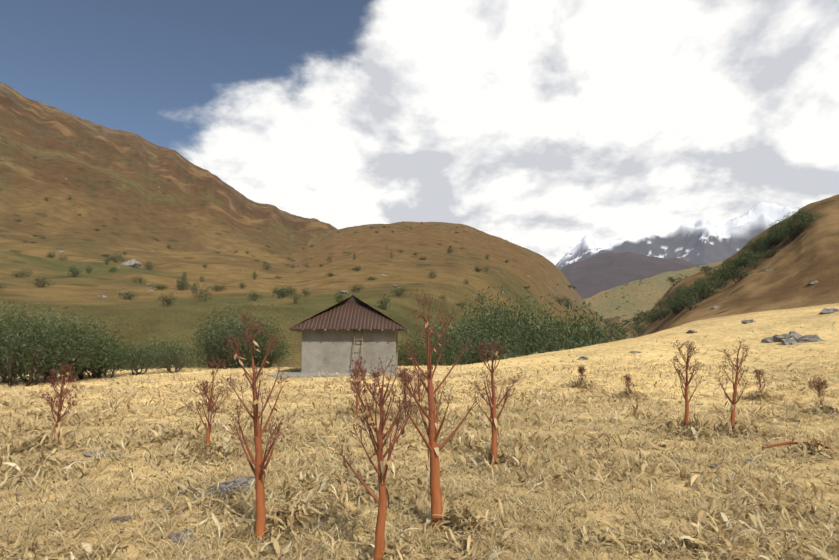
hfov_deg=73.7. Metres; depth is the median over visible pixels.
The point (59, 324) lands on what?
shrub
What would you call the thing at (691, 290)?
shrub
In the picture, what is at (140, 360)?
shrub
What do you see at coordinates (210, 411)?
ferula
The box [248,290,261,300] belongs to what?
shrub
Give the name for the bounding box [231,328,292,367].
shrub
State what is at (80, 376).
shrub
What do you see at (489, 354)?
shrub
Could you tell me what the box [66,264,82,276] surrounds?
shrub
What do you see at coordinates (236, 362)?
shrub
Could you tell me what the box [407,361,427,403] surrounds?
ferula
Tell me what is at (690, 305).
shrub
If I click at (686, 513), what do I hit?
dry grass blades
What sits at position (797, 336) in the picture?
boulder
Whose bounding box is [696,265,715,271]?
shrub
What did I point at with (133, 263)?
meadow boulder
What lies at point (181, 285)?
shrub
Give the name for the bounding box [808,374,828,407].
ferula
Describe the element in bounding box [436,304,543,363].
shrub
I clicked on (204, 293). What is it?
shrub
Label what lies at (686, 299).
shrub
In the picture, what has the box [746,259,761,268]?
shrub
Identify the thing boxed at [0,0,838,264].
sky
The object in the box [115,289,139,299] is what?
shrub
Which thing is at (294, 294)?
shrub
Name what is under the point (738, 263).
shrub
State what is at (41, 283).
shrub
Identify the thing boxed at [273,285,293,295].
shrub
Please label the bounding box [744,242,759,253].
shrub
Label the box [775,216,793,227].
shrub
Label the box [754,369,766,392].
ferula
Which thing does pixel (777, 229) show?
shrub
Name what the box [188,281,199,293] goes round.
shrub
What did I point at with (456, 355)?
shrub
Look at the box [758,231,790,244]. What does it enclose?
shrub
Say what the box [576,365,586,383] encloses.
ferula
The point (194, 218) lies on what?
terrain ground
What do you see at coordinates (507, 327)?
shrub
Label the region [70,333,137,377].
shrub
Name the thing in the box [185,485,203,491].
rock
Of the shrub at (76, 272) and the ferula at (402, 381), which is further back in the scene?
the shrub at (76, 272)
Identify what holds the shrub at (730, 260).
on the terrain ground
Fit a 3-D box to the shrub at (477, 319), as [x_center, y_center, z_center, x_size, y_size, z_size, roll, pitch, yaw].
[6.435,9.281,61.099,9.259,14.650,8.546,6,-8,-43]
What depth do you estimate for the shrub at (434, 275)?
164.64 m
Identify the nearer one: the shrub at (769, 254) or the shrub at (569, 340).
the shrub at (569, 340)
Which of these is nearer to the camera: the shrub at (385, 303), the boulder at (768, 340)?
the boulder at (768, 340)
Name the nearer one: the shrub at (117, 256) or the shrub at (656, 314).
the shrub at (117, 256)
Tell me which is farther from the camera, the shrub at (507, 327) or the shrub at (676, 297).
the shrub at (676, 297)
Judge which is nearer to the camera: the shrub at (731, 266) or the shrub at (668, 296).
the shrub at (731, 266)
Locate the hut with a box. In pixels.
[269,294,407,377]
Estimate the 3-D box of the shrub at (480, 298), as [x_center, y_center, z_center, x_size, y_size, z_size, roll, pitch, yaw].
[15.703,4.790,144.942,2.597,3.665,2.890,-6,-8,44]
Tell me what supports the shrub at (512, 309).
on the terrain ground
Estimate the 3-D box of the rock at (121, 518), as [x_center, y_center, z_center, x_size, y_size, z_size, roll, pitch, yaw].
[-2.728,2.199,5.130,0.144,0.074,0.161,-1,-6,9]
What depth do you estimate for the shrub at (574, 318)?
91.28 m
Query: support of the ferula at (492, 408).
on the terrain ground
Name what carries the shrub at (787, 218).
on the terrain ground
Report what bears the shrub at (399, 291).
on the terrain ground
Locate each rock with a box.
[83,452,107,456]
[109,515,131,522]
[168,529,195,545]
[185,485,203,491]
[189,477,254,500]
[710,463,718,467]
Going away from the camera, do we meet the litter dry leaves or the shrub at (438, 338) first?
the litter dry leaves
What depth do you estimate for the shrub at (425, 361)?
43.04 m
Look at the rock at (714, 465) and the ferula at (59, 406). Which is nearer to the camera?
the rock at (714, 465)
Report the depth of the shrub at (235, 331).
32.61 m
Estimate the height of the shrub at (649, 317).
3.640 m
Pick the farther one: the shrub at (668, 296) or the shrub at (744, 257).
the shrub at (668, 296)
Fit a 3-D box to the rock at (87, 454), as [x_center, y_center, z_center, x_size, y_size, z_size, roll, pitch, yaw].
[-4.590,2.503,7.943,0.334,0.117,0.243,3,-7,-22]
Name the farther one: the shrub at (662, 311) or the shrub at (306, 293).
the shrub at (662, 311)
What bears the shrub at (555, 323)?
on the terrain ground
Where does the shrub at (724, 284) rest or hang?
on the terrain ground
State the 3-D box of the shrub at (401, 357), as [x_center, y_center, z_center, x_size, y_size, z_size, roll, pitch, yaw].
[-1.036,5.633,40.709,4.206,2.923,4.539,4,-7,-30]
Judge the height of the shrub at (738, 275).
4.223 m
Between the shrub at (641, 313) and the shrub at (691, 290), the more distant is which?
the shrub at (641, 313)
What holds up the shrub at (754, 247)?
on the terrain ground
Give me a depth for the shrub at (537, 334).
57.96 m
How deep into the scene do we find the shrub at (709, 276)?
186.44 m
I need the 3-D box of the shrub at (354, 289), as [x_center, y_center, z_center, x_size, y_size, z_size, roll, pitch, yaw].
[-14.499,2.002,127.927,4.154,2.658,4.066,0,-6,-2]
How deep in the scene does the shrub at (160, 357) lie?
35.86 m
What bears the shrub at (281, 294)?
on the terrain ground
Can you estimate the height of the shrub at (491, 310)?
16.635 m
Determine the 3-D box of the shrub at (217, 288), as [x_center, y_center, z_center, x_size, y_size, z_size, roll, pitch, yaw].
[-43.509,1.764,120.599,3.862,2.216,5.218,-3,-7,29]
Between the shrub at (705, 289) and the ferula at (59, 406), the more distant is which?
the shrub at (705, 289)
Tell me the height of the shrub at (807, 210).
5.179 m
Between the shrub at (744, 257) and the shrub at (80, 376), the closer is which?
the shrub at (80, 376)
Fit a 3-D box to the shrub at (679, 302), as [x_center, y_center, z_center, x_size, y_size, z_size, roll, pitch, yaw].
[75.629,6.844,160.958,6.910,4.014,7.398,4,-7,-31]
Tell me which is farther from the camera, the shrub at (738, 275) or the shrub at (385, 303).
the shrub at (738, 275)
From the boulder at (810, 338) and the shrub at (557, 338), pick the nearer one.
the boulder at (810, 338)
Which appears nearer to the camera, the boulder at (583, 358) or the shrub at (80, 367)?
the shrub at (80, 367)
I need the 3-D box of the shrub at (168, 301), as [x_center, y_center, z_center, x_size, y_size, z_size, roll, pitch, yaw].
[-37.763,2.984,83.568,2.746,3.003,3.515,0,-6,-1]
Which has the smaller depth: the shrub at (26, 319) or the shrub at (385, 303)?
the shrub at (26, 319)
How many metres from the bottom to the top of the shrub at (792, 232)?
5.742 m
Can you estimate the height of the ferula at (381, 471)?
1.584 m
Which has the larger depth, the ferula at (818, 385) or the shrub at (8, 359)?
the shrub at (8, 359)
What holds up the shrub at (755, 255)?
on the terrain ground
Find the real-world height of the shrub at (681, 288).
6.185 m
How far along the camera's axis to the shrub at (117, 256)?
186.87 m
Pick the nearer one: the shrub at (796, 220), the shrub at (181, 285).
the shrub at (181, 285)
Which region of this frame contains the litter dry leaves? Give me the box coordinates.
[0,360,838,559]
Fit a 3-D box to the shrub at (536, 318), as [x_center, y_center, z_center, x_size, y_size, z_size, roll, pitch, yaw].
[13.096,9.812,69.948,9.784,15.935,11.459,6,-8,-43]
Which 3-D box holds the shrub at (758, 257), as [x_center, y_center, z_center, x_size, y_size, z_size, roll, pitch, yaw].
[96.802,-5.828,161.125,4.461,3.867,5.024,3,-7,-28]
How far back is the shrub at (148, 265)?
187.70 m
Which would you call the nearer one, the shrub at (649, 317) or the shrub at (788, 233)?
the shrub at (788, 233)
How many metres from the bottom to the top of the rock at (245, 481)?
0.237 m
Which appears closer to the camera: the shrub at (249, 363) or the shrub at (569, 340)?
the shrub at (249, 363)
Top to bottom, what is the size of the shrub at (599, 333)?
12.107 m
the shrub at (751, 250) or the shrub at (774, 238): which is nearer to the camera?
the shrub at (774, 238)
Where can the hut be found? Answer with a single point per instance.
(338, 337)
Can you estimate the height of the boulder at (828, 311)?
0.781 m
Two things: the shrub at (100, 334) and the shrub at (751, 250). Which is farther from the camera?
the shrub at (751, 250)
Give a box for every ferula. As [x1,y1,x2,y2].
[41,364,79,447]
[187,359,233,457]
[222,311,289,541]
[327,355,422,559]
[346,362,370,415]
[362,370,381,409]
[394,288,488,532]
[397,366,415,406]
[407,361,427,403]
[469,340,524,467]
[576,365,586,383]
[623,374,634,389]
[669,340,705,425]
[713,337,752,435]
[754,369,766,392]
[761,441,836,453]
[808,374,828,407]
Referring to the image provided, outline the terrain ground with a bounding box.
[0,82,838,559]
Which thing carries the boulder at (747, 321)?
on the terrain ground
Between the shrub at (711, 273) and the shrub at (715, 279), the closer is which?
the shrub at (715, 279)
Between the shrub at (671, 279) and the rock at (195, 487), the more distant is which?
the shrub at (671, 279)
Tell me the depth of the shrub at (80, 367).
23.79 m
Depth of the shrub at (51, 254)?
178.16 m
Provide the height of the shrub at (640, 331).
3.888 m
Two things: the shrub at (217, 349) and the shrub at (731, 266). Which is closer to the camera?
the shrub at (217, 349)
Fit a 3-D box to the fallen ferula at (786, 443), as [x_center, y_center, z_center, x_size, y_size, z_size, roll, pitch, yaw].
[5.720,2.517,8.456,0.959,0.150,0.042,-3,-7,24]
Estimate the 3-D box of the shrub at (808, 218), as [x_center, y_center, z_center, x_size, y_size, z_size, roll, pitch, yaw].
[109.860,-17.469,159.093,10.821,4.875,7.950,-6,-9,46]
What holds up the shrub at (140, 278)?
on the terrain ground
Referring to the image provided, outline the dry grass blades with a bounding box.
[0,319,838,559]
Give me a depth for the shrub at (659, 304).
241.58 m
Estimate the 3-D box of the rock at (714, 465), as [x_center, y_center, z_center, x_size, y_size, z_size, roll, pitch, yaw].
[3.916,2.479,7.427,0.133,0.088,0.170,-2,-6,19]
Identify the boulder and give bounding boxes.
[121,259,141,267]
[576,356,587,359]
[741,319,755,323]
[761,338,773,342]
[764,333,796,341]
[781,337,797,344]
[789,331,801,340]
[797,334,824,342]
[819,308,838,313]
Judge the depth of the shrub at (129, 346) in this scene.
34.40 m
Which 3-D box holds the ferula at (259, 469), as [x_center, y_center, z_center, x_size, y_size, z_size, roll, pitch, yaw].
[-1.379,1.232,4.702,0.630,1.936,0.742,0,-6,1]
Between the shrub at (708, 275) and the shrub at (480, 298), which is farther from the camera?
the shrub at (708, 275)
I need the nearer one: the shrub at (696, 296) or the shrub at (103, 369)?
the shrub at (103, 369)
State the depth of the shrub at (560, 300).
309.96 m
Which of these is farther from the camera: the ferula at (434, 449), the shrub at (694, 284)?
the shrub at (694, 284)
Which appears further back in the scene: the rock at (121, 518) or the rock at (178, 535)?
the rock at (121, 518)
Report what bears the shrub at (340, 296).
on the terrain ground
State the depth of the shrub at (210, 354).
32.90 m
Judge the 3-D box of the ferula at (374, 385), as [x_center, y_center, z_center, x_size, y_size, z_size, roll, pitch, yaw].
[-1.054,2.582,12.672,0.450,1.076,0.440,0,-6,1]
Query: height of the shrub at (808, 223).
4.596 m
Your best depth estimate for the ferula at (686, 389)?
10.12 m
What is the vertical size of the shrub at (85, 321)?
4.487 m
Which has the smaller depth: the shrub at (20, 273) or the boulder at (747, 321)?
the boulder at (747, 321)
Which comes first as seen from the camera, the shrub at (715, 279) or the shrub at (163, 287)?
the shrub at (163, 287)
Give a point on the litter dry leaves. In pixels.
(282, 513)
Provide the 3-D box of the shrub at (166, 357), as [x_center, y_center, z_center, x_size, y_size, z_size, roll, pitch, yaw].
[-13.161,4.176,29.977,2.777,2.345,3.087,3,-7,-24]
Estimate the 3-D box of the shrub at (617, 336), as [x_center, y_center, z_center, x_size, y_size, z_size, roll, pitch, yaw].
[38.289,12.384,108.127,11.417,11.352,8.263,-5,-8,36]
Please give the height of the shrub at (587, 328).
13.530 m
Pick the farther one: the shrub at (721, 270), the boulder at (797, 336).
the shrub at (721, 270)
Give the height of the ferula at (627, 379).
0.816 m
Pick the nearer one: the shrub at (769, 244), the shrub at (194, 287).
the shrub at (194, 287)
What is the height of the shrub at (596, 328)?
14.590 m
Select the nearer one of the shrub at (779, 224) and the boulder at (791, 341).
the boulder at (791, 341)
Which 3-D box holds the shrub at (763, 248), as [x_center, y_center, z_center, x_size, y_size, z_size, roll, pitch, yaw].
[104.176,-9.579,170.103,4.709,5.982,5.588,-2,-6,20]
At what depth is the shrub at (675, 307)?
161.73 m
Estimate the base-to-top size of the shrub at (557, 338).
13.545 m
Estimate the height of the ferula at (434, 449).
2.146 m
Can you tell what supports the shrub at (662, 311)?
on the terrain ground
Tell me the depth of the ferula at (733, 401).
10.32 m
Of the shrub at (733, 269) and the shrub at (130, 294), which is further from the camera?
the shrub at (733, 269)
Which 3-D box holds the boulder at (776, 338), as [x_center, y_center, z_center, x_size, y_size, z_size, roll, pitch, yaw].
[21.332,3.700,32.871,1.607,1.144,1.837,4,-7,-35]
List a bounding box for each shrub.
[0,301,58,373]
[0,301,80,386]
[0,304,109,370]
[0,305,124,382]
[0,308,50,382]
[0,317,122,383]
[9,271,28,277]
[26,275,55,286]
[40,319,136,379]
[45,252,56,257]
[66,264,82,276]
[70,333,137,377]
[71,320,122,369]
[95,338,154,369]
[109,253,122,262]
[114,338,165,374]
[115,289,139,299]
[123,333,190,368]
[128,276,147,282]
[143,260,156,269]
[147,336,201,372]
[151,284,172,289]
[158,292,176,306]
[172,276,188,289]
[181,318,246,368]
[184,317,262,367]
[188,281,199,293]
[188,307,282,368]
[192,283,211,301]
[195,302,284,367]
[207,283,226,291]
[208,318,290,368]
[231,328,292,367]
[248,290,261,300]
[271,286,290,298]
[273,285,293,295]
[290,288,300,303]
[300,286,311,296]
[333,291,346,301]
[348,284,364,292]
[375,293,391,309]
[391,285,406,295]
[398,329,459,365]
[398,338,439,365]
[405,311,529,365]
[412,321,477,364]
[421,322,485,365]
[427,270,437,277]
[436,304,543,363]
[448,299,501,362]
[460,293,557,362]
[465,287,526,347]
[475,293,485,301]
[479,286,539,346]
[486,291,560,356]
[499,295,566,352]
[517,300,578,352]
[526,301,579,349]
[529,310,593,351]
[551,309,599,348]
[553,295,569,304]
[556,300,593,347]
[563,303,608,346]
[579,318,622,344]
[596,315,638,342]
[602,322,622,334]
[634,309,647,318]
[635,326,647,335]
[645,312,657,319]
[650,310,664,319]
[654,297,666,309]
[655,308,669,318]
[663,293,674,304]
[663,302,684,313]
[666,288,694,305]
[667,274,686,285]
[671,297,685,309]
[673,284,687,294]
[677,291,701,310]
[678,296,698,305]
[684,277,708,291]
[685,290,711,300]
[686,285,699,295]
[688,280,724,298]
[695,281,714,290]
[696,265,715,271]
[700,266,720,275]
[702,270,715,281]
[703,273,717,282]
[704,275,731,288]
[712,279,732,289]
[716,264,744,278]
[717,267,736,280]
[719,254,737,265]
[723,262,738,270]
[724,267,755,282]
[731,256,743,268]
[736,249,758,267]
[737,249,768,262]
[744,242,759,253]
[745,239,760,251]
[746,254,763,263]
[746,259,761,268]
[755,233,773,248]
[755,239,769,253]
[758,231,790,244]
[760,247,779,257]
[767,226,792,236]
[768,232,787,245]
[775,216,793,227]
[776,228,796,237]
[781,221,799,239]
[782,213,795,223]
[785,210,822,225]
[786,213,813,234]
[788,216,814,232]
[789,206,817,221]
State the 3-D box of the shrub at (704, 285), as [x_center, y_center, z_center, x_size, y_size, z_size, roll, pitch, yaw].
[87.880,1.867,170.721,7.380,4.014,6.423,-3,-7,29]
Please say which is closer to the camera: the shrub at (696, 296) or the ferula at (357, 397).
the ferula at (357, 397)
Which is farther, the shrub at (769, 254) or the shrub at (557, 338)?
the shrub at (769, 254)
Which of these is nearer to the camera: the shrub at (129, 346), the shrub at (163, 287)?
the shrub at (129, 346)
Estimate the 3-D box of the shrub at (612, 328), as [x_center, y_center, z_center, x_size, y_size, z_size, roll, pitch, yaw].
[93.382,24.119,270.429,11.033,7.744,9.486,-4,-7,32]
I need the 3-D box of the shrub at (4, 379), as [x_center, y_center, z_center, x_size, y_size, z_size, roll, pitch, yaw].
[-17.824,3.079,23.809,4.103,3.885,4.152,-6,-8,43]

